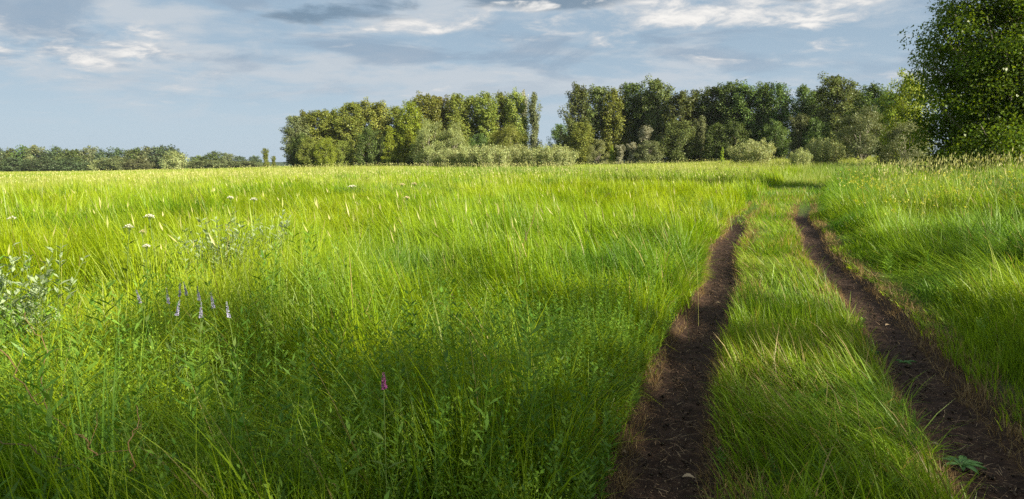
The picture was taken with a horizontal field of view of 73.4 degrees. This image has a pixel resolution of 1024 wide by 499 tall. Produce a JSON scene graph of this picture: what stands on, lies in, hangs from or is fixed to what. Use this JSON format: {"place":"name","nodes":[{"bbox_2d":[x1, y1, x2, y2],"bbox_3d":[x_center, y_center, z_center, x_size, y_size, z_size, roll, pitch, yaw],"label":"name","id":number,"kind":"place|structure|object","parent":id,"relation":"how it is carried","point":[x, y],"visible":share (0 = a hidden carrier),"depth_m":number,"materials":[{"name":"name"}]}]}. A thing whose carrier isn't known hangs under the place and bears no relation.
{"place":"outdoors","nodes":[
{"label":"outdoors","id":0,"kind":"place"},
{"bbox_2d":[0,0,1007,161],"label":"sky","id":1,"kind":"structure","parent":0,"point":[198,77],"materials":[{"name":"blue"}]},
{"bbox_2d":[0,154,1023,498],"bbox_3d":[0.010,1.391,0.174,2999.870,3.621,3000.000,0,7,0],"label":"ground","id":2,"kind":"structure","parent":0,"point":[885,279],"depth_m":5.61,"materials":[{"name":"green plant"}]},
{"bbox_2d":[0,157,29,171],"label":"distant bush","id":3,"kind":"object","parent":2,"relation":"on","point":[10,163],"visible":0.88,"depth_m":422.70,"materials":[{"name":"green plant"}]},
{"bbox_2d":[7,144,40,166],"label":"distant tree","id":4,"kind":"object","parent":2,"relation":"on","point":[19,150],"visible":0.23,"depth_m":462.54,"materials":[{"name":"green plant"}]},
{"bbox_2d":[18,144,44,169],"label":"distant tree","id":5,"kind":"object","parent":2,"relation":"on","point":[34,148],"visible":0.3,"depth_m":462.37,"materials":[{"name":"green plant"}]},
{"bbox_2d":[20,157,58,171],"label":"distant bush","id":6,"kind":"object","parent":2,"relation":"on","point":[34,165],"visible":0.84,"depth_m":423.16,"materials":[{"name":"green plant"}]},
{"bbox_2d":[0,236,90,358],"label":"silvery plant","id":7,"kind":"object","parent":2,"relation":"on","point":[34,291],"visible":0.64,"depth_m":4.96,"materials":[{"name":"green plant"}]},
{"bbox_2d":[42,146,70,165],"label":"distant tree","id":8,"kind":"object","parent":2,"relation":"on","point":[53,152],"visible":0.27,"depth_m":462.58,"materials":[{"name":"green plant"}]},
{"bbox_2d":[48,157,92,170],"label":"distant bush","id":9,"kind":"object","parent":2,"relation":"on","point":[72,166],"visible":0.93,"depth_m":423.06,"materials":[{"name":"green plant"}]},
{"bbox_2d":[45,322,129,498],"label":"rush tuft","id":10,"kind":"object","parent":2,"relation":"on","point":[110,443],"visible":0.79,"depth_m":2.40,"materials":[{"name":"green plant"}]},
{"bbox_2d":[76,145,100,170],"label":"distant tree","id":11,"kind":"object","parent":2,"relation":"on","point":[90,152],"visible":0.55,"depth_m":463.26,"materials":[{"name":"green plant"}]},
{"bbox_2d":[95,155,132,170],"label":"distant bush","id":12,"kind":"object","parent":2,"relation":"on","point":[113,163],"visible":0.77,"depth_m":421.32,"materials":[{"name":"green plant"}]},
{"bbox_2d":[119,158,156,169],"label":"distant bush","id":13,"kind":"object","parent":2,"relation":"on","point":[138,163],"visible":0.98,"depth_m":424.25,"materials":[{"name":"green plant"}]},
{"bbox_2d":[131,145,159,169],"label":"distant tree","id":14,"kind":"object","parent":2,"relation":"on","point":[143,157],"visible":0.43,"depth_m":461.17,"materials":[{"name":"green plant"}]},
{"bbox_2d":[144,144,175,169],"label":"distant tree","id":15,"kind":"object","parent":2,"relation":"on","point":[157,149],"visible":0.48,"depth_m":459.63,"materials":[{"name":"green plant"}]},
{"bbox_2d":[153,299,179,433],"bbox_3d":[-1.842,0.683,3.680,0.158,0.837,0.147,0,7,0],"label":"violet flower","id":16,"kind":"object","parent":2,"relation":"on","point":[176,314],"visible":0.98,"depth_m":3.68,"materials":[{"name":"green plant"}]},
{"bbox_2d":[159,150,189,169],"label":"distant bush","id":17,"kind":"object","parent":2,"relation":"on","point":[171,161],"visible":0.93,"depth_m":423.77,"materials":[{"name":"green plant"}]},
{"bbox_2d":[183,160,227,168],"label":"distant bush","id":18,"kind":"object","parent":2,"relation":"on","point":[199,164],"visible":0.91,"depth_m":422.92,"materials":[{"name":"green plant"}]},
{"bbox_2d":[173,227,255,280],"bbox_3d":[-2.993,0.211,7.119,0.759,0.915,0.797,0,7,0],"label":"silvery plant","id":19,"kind":"object","parent":2,"relation":"on","point":[225,253],"visible":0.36,"depth_m":6.99,"materials":[{"name":"green plant"}]},
{"bbox_2d":[198,150,230,163],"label":"distant tree","id":20,"kind":"object","parent":2,"relation":"on","point":[211,155],"visible":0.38,"depth_m":550.04,"materials":[{"name":"green plant"}]},
{"bbox_2d":[163,209,290,286],"bbox_3d":[-2.919,0.113,7.225,1.281,1.086,0.945,0,7,0],"label":"silvery plant","id":21,"kind":"object","parent":2,"relation":"on","point":[233,235],"visible":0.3,"depth_m":7.08,"materials":[{"name":"green plant"}]},
{"bbox_2d":[226,301,256,423],"bbox_3d":[-1.449,0.683,3.654,0.149,0.839,0.134,0,7,0],"label":"violet flower","id":22,"kind":"object","parent":2,"relation":"on","point":[228,315],"visible":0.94,"depth_m":3.61,"materials":[{"name":"green plant"}]},
{"bbox_2d":[224,160,261,167],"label":"distant bush","id":23,"kind":"object","parent":2,"relation":"on","point":[244,164],"visible":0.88,"depth_m":422.59,"materials":[{"name":"green plant"}]},
{"bbox_2d":[278,115,313,166],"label":"poplar tree","id":24,"kind":"object","parent":2,"relation":"on","point":[296,122],"visible":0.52,"depth_m":199.73,"materials":[{"name":"green plant"}]},
{"bbox_2d":[289,133,311,167],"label":"broad tree","id":25,"kind":"object","parent":2,"relation":"on","point":[298,142],"visible":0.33,"depth_m":196.65,"materials":[{"name":"green plant"}]},
{"bbox_2d":[295,136,321,167],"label":"broad tree","id":26,"kind":"object","parent":2,"relation":"on","point":[307,158],"visible":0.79,"depth_m":192.94,"materials":[{"name":"green plant"}]},
{"bbox_2d":[302,108,338,167],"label":"poplar tree","id":27,"kind":"object","parent":2,"relation":"on","point":[324,130],"visible":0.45,"depth_m":202.55,"materials":[{"name":"green plant"}]},
{"bbox_2d":[313,137,338,167],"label":"broad tree","id":28,"kind":"object","parent":2,"relation":"on","point":[324,159],"visible":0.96,"depth_m":189.33,"materials":[{"name":"green plant"}]},
{"bbox_2d":[330,140,353,166],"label":"broad tree","id":29,"kind":"object","parent":2,"relation":"on","point":[341,160],"visible":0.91,"depth_m":193.21,"materials":[{"name":"green plant"}]},
{"bbox_2d":[331,101,367,165],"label":"poplar tree","id":30,"kind":"object","parent":2,"relation":"on","point":[342,128],"visible":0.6,"depth_m":200.97,"materials":[{"name":"green plant"}]},
{"bbox_2d":[344,97,376,162],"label":"poplar tree","id":31,"kind":"object","parent":2,"relation":"on","point":[364,103],"visible":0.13,"depth_m":206.19,"materials":[{"name":"green plant"}]},
{"bbox_2d":[350,124,384,165],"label":"broad tree","id":32,"kind":"object","parent":2,"relation":"on","point":[373,155],"visible":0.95,"depth_m":190.62,"materials":[{"name":"green plant"}]},
{"bbox_2d":[365,100,399,166],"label":"poplar tree","id":33,"kind":"object","parent":2,"relation":"on","point":[378,111],"visible":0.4,"depth_m":202.85,"materials":[{"name":"green plant"}]},
{"bbox_2d":[370,372,403,492],"bbox_3d":[-0.435,0.854,2.476,0.132,0.796,0.183,-5,9,-33],"label":"magenta flower","id":34,"kind":"object","parent":2,"relation":"on","point":[383,385],"visible":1,"depth_m":2.49,"materials":[{"name":"green plant"}]},
{"bbox_2d":[379,125,398,166],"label":"broad tree","id":35,"kind":"object","parent":2,"relation":"on","point":[391,157],"visible":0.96,"depth_m":187.34,"materials":[{"name":"green plant"}]},
{"bbox_2d":[381,105,406,163],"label":"poplar tree","id":36,"kind":"object","parent":2,"relation":"on","point":[394,111],"visible":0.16,"depth_m":204.34,"materials":[{"name":"green plant"}]},
{"bbox_2d":[397,129,414,165],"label":"broad tree","id":37,"kind":"object","parent":2,"relation":"on","point":[407,141],"visible":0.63,"depth_m":187.06,"materials":[{"name":"green plant"}]},
{"bbox_2d":[392,101,428,157],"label":"poplar tree","id":38,"kind":"object","parent":2,"relation":"on","point":[406,120],"visible":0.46,"depth_m":195.30,"materials":[{"name":"green plant"}]},
{"bbox_2d":[405,149,427,165],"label":"broad tree","id":39,"kind":"object","parent":2,"relation":"on","point":[412,155],"visible":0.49,"depth_m":181.14,"materials":[{"name":"green plant"}]},
{"bbox_2d":[409,118,447,165],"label":"willow tree","id":40,"kind":"object","parent":2,"relation":"on","point":[422,139],"visible":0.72,"depth_m":178.35,"materials":[{"name":"green plant"}]},
{"bbox_2d":[407,90,449,155],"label":"poplar tree","id":41,"kind":"object","parent":2,"relation":"on","point":[429,102],"visible":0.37,"depth_m":200.92,"materials":[{"name":"green plant"}]},
{"bbox_2d":[430,94,452,138],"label":"poplar tree","id":42,"kind":"object","parent":2,"relation":"on","point":[445,104],"visible":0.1,"depth_m":206.41,"materials":[{"name":"green plant"}]},
{"bbox_2d":[428,147,471,167],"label":"willow shrub","id":43,"kind":"object","parent":2,"relation":"on","point":[442,155],"visible":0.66,"depth_m":130.71,"materials":[{"name":"green plant"}]},
{"bbox_2d":[437,121,468,149],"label":"willow tree","id":44,"kind":"object","parent":2,"relation":"on","point":[456,139],"visible":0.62,"depth_m":176.33,"materials":[{"name":"green plant"}]},
{"bbox_2d":[439,92,476,147],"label":"poplar tree","id":45,"kind":"object","parent":2,"relation":"on","point":[456,113],"visible":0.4,"depth_m":200.99,"materials":[{"name":"green plant"}]},
{"bbox_2d":[0,155,931,192],"bbox_3d":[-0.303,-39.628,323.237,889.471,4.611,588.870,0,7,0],"label":"field grass","id":46,"kind":"structure","parent":2,"relation":"on","point":[820,174],"depth_m":78.61,"materials":[{"name":"green plant"}]},
{"bbox_2d":[455,93,486,139],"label":"poplar tree","id":47,"kind":"object","parent":2,"relation":"on","point":[472,115],"visible":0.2,"depth_m":204.46,"materials":[{"name":"green plant"}]},
{"bbox_2d":[449,143,496,166],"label":"willow shrub","id":48,"kind":"object","parent":2,"relation":"on","point":[466,158],"visible":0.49,"depth_m":128.50,"materials":[{"name":"green plant"}]},
{"bbox_2d":[468,132,487,147],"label":"broad tree","id":49,"kind":"object","parent":2,"relation":"on","point":[480,138],"visible":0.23,"depth_m":192.69,"materials":[{"name":"green plant"}]},
{"bbox_2d":[472,91,500,147],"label":"poplar tree","id":50,"kind":"object","parent":2,"relation":"on","point":[488,116],"visible":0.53,"depth_m":199.34,"materials":[{"name":"green plant"}]},
{"bbox_2d":[471,144,515,167],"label":"willow shrub","id":51,"kind":"object","parent":2,"relation":"on","point":[490,157],"visible":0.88,"depth_m":126.63,"materials":[{"name":"green plant"}]},
{"bbox_2d":[491,91,517,144],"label":"poplar tree","id":52,"kind":"object","parent":2,"relation":"on","point":[499,124],"visible":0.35,"depth_m":204.75,"materials":[{"name":"green plant"}]},
{"bbox_2d":[486,123,528,153],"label":"broad tree","id":53,"kind":"object","parent":2,"relation":"on","point":[506,140],"visible":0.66,"depth_m":182.55,"materials":[{"name":"green plant"}]},
{"bbox_2d":[0,203,1023,498],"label":"fine weeds","id":54,"kind":"object","parent":2,"relation":"on","point":[254,387],"visible":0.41,"depth_m":3.33,"materials":[{"name":"green plant"}]},
{"bbox_2d":[0,201,1023,498],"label":"tall weeds","id":55,"kind":"object","parent":2,"relation":"on","point":[142,387],"visible":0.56,"depth_m":3.22,"materials":[{"name":"green plant"}]},
{"bbox_2d":[0,147,1023,335],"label":"flowering grass","id":56,"kind":"structure","parent":2,"relation":"on","point":[972,169],"depth_m":27.93,"materials":[{"name":"plant"}]},
{"bbox_2d":[501,87,530,150],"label":"poplar tree","id":57,"kind":"object","parent":2,"relation":"on","point":[512,112],"visible":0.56,"depth_m":200.40,"materials":[{"name":"green plant"}]},
{"bbox_2d":[502,143,536,166],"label":"willow shrub","id":58,"kind":"object","parent":2,"relation":"on","point":[516,160],"visible":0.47,"depth_m":129.80,"materials":[{"name":"green plant"}]},
{"bbox_2d":[526,92,542,149],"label":"poplar tree","id":59,"kind":"object","parent":2,"relation":"on","point":[533,115],"visible":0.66,"depth_m":198.19,"materials":[{"name":"green plant"}]},
{"bbox_2d":[517,144,561,166],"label":"willow shrub","id":60,"kind":"object","parent":2,"relation":"on","point":[539,149],"visible":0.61,"depth_m":128.50,"materials":[{"name":"green plant"}]},
{"bbox_2d":[546,123,567,148],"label":"poplar tree","id":61,"kind":"object","parent":2,"relation":"on","point":[554,134],"visible":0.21,"depth_m":196.40,"materials":[{"name":"green plant"}]},
{"bbox_2d":[539,143,579,166],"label":"willow shrub","id":62,"kind":"object","parent":2,"relation":"on","point":[566,157],"visible":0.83,"depth_m":127.61,"materials":[{"name":"green plant"}]},
{"bbox_2d":[556,81,596,164],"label":"poplar tree","id":63,"kind":"object","parent":2,"relation":"on","point":[578,97],"visible":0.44,"depth_m":175.81,"materials":[{"name":"green plant"}]},
{"bbox_2d":[569,121,594,164],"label":"broad tree","id":64,"kind":"object","parent":2,"relation":"on","point":[582,139],"visible":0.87,"depth_m":164.97,"materials":[{"name":"green plant"}]},
{"bbox_2d":[577,83,613,163],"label":"poplar tree","id":65,"kind":"object","parent":2,"relation":"on","point":[596,101],"visible":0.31,"depth_m":176.66,"materials":[{"name":"green plant"}]},
{"bbox_2d":[586,139,610,164],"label":"willow tree","id":66,"kind":"object","parent":2,"relation":"on","point":[596,154],"visible":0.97,"depth_m":157.70,"materials":[{"name":"green plant"}]},
{"bbox_2d":[597,86,633,163],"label":"poplar tree","id":67,"kind":"object","parent":2,"relation":"on","point":[607,132],"visible":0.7,"depth_m":173.81,"materials":[{"name":"green plant"}]},
{"bbox_2d":[613,80,650,163],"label":"poplar tree","id":68,"kind":"object","parent":2,"relation":"on","point":[634,91],"visible":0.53,"depth_m":174.93,"materials":[{"name":"green plant"}]},
{"bbox_2d":[626,142,638,164],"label":"sapling","id":69,"kind":"object","parent":2,"relation":"on","point":[631,158],"visible":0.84,"depth_m":151.98,"materials":[{"name":"green plant"}]},
{"bbox_2d":[638,125,652,156],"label":"sapling","id":70,"kind":"object","parent":2,"relation":"on","point":[645,132],"visible":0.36,"depth_m":155.67,"materials":[{"name":"green plant"}]},
{"bbox_2d":[632,140,664,163],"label":"shrub","id":71,"kind":"object","parent":2,"relation":"on","point":[653,155],"visible":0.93,"depth_m":149.59,"materials":[{"name":"green plant"}]},
{"bbox_2d":[640,75,675,160],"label":"poplar tree","id":72,"kind":"object","parent":2,"relation":"on","point":[655,105],"visible":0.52,"depth_m":169.22,"materials":[{"name":"green plant"}]},
{"bbox_2d":[657,118,702,163],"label":"broad tree","id":73,"kind":"object","parent":2,"relation":"on","point":[675,153],"visible":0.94,"depth_m":150.88,"materials":[{"name":"green plant"}]},
{"bbox_2d":[658,89,704,161],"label":"poplar tree","id":74,"kind":"object","parent":2,"relation":"on","point":[682,101],"visible":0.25,"depth_m":163.85,"materials":[{"name":"green plant"}]},
{"bbox_2d":[681,87,703,161],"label":"poplar tree","id":75,"kind":"object","parent":2,"relation":"on","point":[694,92],"visible":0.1,"depth_m":167.96,"materials":[{"name":"green plant"}]},
{"bbox_2d":[693,115,706,162],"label":"sapling","id":76,"kind":"object","parent":2,"relation":"on","point":[700,131],"visible":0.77,"depth_m":153.48,"materials":[{"name":"green plant"}]},
{"bbox_2d":[693,85,727,150],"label":"poplar tree","id":77,"kind":"object","parent":2,"relation":"on","point":[703,104],"visible":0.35,"depth_m":163.51,"materials":[{"name":"green plant"}]},
{"bbox_2d":[695,122,734,162],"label":"broad tree","id":78,"kind":"object","parent":2,"relation":"on","point":[713,153],"visible":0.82,"depth_m":146.75,"materials":[{"name":"green plant"}]},
{"bbox_2d":[706,79,749,148],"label":"poplar tree","id":79,"kind":"object","parent":2,"relation":"on","point":[724,92],"visible":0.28,"depth_m":160.17,"materials":[{"name":"green plant"}]},
{"bbox_2d":[716,121,751,161],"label":"broad tree","id":80,"kind":"object","parent":2,"relation":"on","point":[735,134],"visible":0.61,"depth_m":145.34,"materials":[{"name":"green plant"}]},
{"bbox_2d":[726,79,766,143],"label":"poplar tree","id":81,"kind":"object","parent":2,"relation":"on","point":[750,92],"visible":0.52,"depth_m":157.06,"materials":[{"name":"green plant"}]},
{"bbox_2d":[726,137,776,164],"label":"willow shrub","id":82,"kind":"object","parent":2,"relation":"on","point":[755,152],"visible":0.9,"depth_m":97.52,"materials":[{"name":"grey plant"}]},
{"bbox_2d":[746,81,780,147],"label":"poplar tree","id":83,"kind":"object","parent":2,"relation":"on","point":[764,94],"visible":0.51,"depth_m":155.86,"materials":[{"name":"green plant"}]},
{"bbox_2d":[757,119,791,159],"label":"broad tree","id":84,"kind":"object","parent":2,"relation":"on","point":[780,133],"visible":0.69,"depth_m":143.12,"materials":[{"name":"green plant"}]},
{"bbox_2d":[527,198,1023,498],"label":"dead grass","id":85,"kind":"structure","parent":2,"relation":"on","point":[626,480],"depth_m":4.89,"materials":[{"name":"plant"}]},
{"bbox_2d":[761,80,793,157],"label":"poplar tree","id":86,"kind":"object","parent":2,"relation":"on","point":[781,100],"visible":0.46,"depth_m":153.93,"materials":[{"name":"green plant"}]},
{"bbox_2d":[785,113,809,157],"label":"broad tree","id":87,"kind":"object","parent":2,"relation":"on","point":[797,132],"visible":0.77,"depth_m":133.72,"materials":[{"name":"green plant"}]},
{"bbox_2d":[787,146,812,166],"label":"willow shrub","id":88,"kind":"object","parent":2,"relation":"on","point":[799,154],"visible":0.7,"depth_m":80.75,"materials":[{"name":"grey plant"}]},
{"bbox_2d":[787,84,822,149],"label":"poplar tree","id":89,"kind":"object","parent":2,"relation":"on","point":[804,101],"visible":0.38,"depth_m":152.09,"materials":[{"name":"green plant"}]},
{"bbox_2d":[800,117,832,151],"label":"broad tree","id":90,"kind":"object","parent":2,"relation":"on","point":[818,127],"visible":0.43,"depth_m":131.57,"materials":[{"name":"green plant"}]},
{"bbox_2d":[802,137,845,165],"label":"willow shrub","id":91,"kind":"object","parent":2,"relation":"on","point":[824,151],"visible":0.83,"depth_m":83.66,"materials":[{"name":"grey plant"}]},
{"bbox_2d":[809,72,860,153],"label":"poplar tree","id":92,"kind":"object","parent":2,"relation":"on","point":[833,112],"visible":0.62,"depth_m":141.80,"materials":[{"name":"green plant"}]},
{"bbox_2d":[696,171,993,498],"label":"short grass","id":93,"kind":"structure","parent":2,"relation":"on","point":[862,442],"depth_m":4.34,"materials":[{"name":"green plant"}]},
{"bbox_2d":[830,105,889,160],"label":"willow tree","id":94,"kind":"object","parent":2,"relation":"on","point":[856,147],"visible":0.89,"depth_m":93.54,"materials":[{"name":"green plant"}]},
{"bbox_2d":[843,81,893,156],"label":"poplar tree","id":95,"kind":"object","parent":2,"relation":"on","point":[873,91],"visible":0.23,"depth_m":126.95,"materials":[{"name":"green plant"}]},
{"bbox_2d":[869,91,914,150],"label":"poplar tree","id":96,"kind":"object","parent":2,"relation":"on","point":[888,100],"visible":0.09,"depth_m":117.63,"materials":[{"name":"green plant"}]},
{"bbox_2d":[876,118,933,166],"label":"willow tree","id":97,"kind":"object","parent":2,"relation":"on","point":[894,134],"visible":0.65,"depth_m":70.37,"materials":[{"name":"green plant"}]},
{"bbox_2d":[877,67,936,165],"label":"broad tree","id":98,"kind":"object","parent":2,"relation":"on","point":[904,105],"visible":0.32,"depth_m":76.30,"materials":[{"name":"green plant"}]},
{"bbox_2d":[839,156,1023,225],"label":"yellow wildflowers","id":99,"kind":"object","parent":2,"relation":"on","point":[851,181],"visible":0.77,"depth_m":16.77,"materials":[{"name":"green plant"}]},
{"bbox_2d":[893,0,1023,175],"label":"poplar tree","id":100,"kind":"object","parent":2,"relation":"on","point":[988,112],"visible":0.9,"depth_m":31.39,"materials":[{"name":"green plant"}]},
{"bbox_2d":[593,217,750,498],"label":"track","id":101,"kind":"structure","parent":0,"point":[668,385],"depth_m":4.60,"materials":[{"name":"soil"}]},
{"bbox_2d":[618,213,1022,498],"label":"straw litter","id":102,"kind":"object","parent":101,"relation":"on","point":[933,388],"visible":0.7,"depth_m":4.31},
{"bbox_2d":[623,222,1023,498],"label":"soil crumbs","id":103,"kind":"object","parent":101,"relation":"on","point":[1014,493],"visible":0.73,"depth_m":4.77,"materials":[{"name":"soil"}]},
{"bbox_2d":[791,211,1023,498],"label":"track","id":104,"kind":"structure","parent":0,"point":[962,410],"depth_m":4.88,"materials":[{"name":"soil"}]},
{"bbox_2d":[937,455,986,474],"bbox_3d":[2.386,1.134,3.642,0.216,0.029,0.211,-6,9,-36],"label":"broadleaf plant","id":105,"kind":"object","parent":104,"relation":"on","point":[970,464],"visible":0.94,"depth_m":3.63,"materials":[{"name":"green plant"}]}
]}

